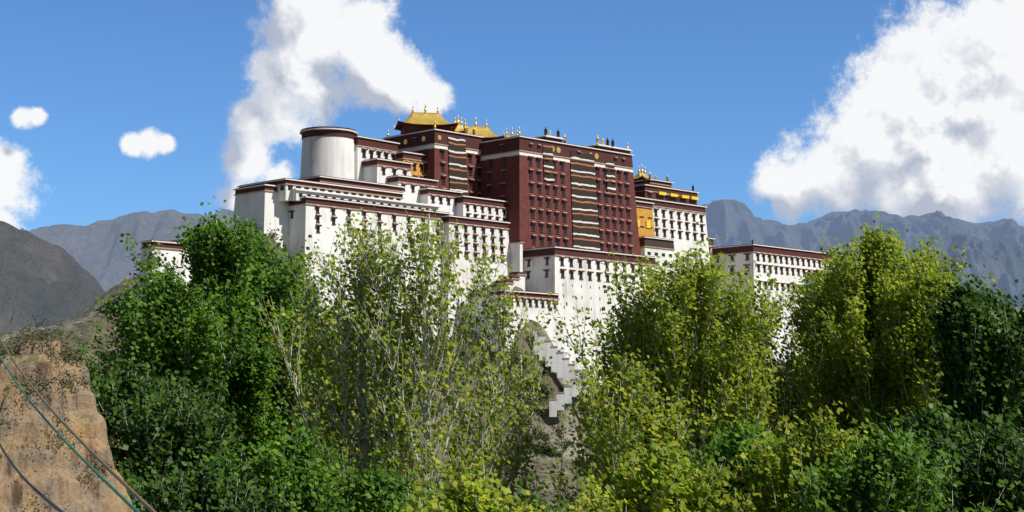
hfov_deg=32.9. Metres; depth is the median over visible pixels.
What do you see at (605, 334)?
poplar
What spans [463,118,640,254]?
red palace
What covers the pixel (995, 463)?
bush
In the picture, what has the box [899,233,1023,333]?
mountain
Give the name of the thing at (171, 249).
palace west outworks
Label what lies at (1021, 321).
poplar
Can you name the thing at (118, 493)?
overhead cable
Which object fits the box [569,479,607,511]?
bush
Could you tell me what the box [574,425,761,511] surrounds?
bush
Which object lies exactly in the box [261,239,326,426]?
poplar
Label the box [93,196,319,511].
poplar
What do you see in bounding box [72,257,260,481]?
poplar
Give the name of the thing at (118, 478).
overhead cable
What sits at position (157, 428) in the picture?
poplar
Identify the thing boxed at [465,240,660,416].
palace front bastion
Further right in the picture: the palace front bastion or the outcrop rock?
the palace front bastion
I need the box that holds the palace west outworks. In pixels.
[137,239,191,307]
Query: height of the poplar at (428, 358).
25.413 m
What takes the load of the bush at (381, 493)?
on the viewpoint rise
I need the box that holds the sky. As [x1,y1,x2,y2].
[0,0,1023,230]
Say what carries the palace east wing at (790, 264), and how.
on the marpo ri hill
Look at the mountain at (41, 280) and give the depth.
2313.95 m
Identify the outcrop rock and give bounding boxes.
[0,313,133,511]
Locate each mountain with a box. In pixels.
[0,221,105,333]
[20,208,233,291]
[701,198,1023,276]
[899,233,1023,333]
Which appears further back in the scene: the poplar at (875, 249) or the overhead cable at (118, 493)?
the poplar at (875, 249)
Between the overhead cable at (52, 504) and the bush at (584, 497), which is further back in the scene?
the bush at (584, 497)
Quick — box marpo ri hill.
[0,228,805,511]
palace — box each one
[354,135,507,220]
[382,102,483,196]
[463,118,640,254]
[634,166,714,306]
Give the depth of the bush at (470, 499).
49.44 m
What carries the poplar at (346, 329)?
on the viewpoint rise
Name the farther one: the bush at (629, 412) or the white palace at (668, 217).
the white palace at (668, 217)
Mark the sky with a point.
(794, 112)
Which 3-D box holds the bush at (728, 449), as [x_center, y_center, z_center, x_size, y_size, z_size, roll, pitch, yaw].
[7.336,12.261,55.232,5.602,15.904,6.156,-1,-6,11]
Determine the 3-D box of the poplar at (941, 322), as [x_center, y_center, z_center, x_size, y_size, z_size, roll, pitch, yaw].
[15.348,10.594,56.741,3.554,20.716,4.053,6,-8,-45]
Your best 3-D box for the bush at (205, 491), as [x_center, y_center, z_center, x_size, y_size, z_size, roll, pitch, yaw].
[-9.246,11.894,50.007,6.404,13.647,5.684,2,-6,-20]
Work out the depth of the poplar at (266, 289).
81.23 m
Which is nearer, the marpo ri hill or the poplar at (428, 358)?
the poplar at (428, 358)
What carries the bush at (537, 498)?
on the viewpoint rise
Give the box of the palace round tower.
[300,126,357,179]
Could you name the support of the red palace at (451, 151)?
on the marpo ri hill
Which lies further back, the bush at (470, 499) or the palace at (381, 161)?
the palace at (381, 161)
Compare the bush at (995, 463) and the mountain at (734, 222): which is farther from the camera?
the mountain at (734, 222)
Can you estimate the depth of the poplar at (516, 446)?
73.63 m
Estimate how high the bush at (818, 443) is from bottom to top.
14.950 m
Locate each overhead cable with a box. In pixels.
[0,338,155,511]
[0,356,139,511]
[0,443,63,511]
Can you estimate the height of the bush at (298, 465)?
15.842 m
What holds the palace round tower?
on the marpo ri hill
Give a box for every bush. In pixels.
[123,431,295,511]
[193,405,357,511]
[275,441,443,511]
[394,447,566,511]
[502,345,696,511]
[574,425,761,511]
[679,390,804,511]
[729,395,876,511]
[783,407,1020,511]
[871,370,1023,508]
[918,404,1023,511]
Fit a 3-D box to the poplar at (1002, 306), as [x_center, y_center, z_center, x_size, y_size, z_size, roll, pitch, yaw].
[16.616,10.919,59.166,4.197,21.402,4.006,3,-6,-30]
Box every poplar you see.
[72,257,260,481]
[91,340,249,505]
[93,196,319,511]
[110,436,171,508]
[191,216,326,490]
[250,203,465,511]
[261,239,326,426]
[277,298,402,505]
[305,208,531,511]
[432,267,554,511]
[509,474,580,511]
[541,222,807,505]
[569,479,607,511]
[581,289,697,504]
[687,275,818,456]
[761,250,871,436]
[766,205,1013,455]
[809,237,1023,451]
[916,264,1005,428]
[930,293,1023,468]
[975,264,1022,427]
[1002,279,1023,441]
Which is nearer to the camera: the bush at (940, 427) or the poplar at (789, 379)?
the bush at (940, 427)
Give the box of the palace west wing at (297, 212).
[232,175,510,352]
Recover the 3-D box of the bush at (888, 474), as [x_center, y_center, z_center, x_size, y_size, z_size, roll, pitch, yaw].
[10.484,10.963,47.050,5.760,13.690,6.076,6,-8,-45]
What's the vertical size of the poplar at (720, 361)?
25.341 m
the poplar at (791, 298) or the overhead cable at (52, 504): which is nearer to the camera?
the overhead cable at (52, 504)
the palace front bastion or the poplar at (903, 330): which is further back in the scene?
the palace front bastion
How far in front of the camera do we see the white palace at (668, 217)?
627.20 m
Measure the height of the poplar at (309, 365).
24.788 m
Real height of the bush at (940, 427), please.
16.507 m
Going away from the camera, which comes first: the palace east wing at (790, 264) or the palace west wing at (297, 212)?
the palace west wing at (297, 212)
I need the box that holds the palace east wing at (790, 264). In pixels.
[712,239,842,362]
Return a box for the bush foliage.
[63,218,792,479]
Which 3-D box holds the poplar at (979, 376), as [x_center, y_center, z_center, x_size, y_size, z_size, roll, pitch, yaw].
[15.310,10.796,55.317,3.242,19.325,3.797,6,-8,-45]

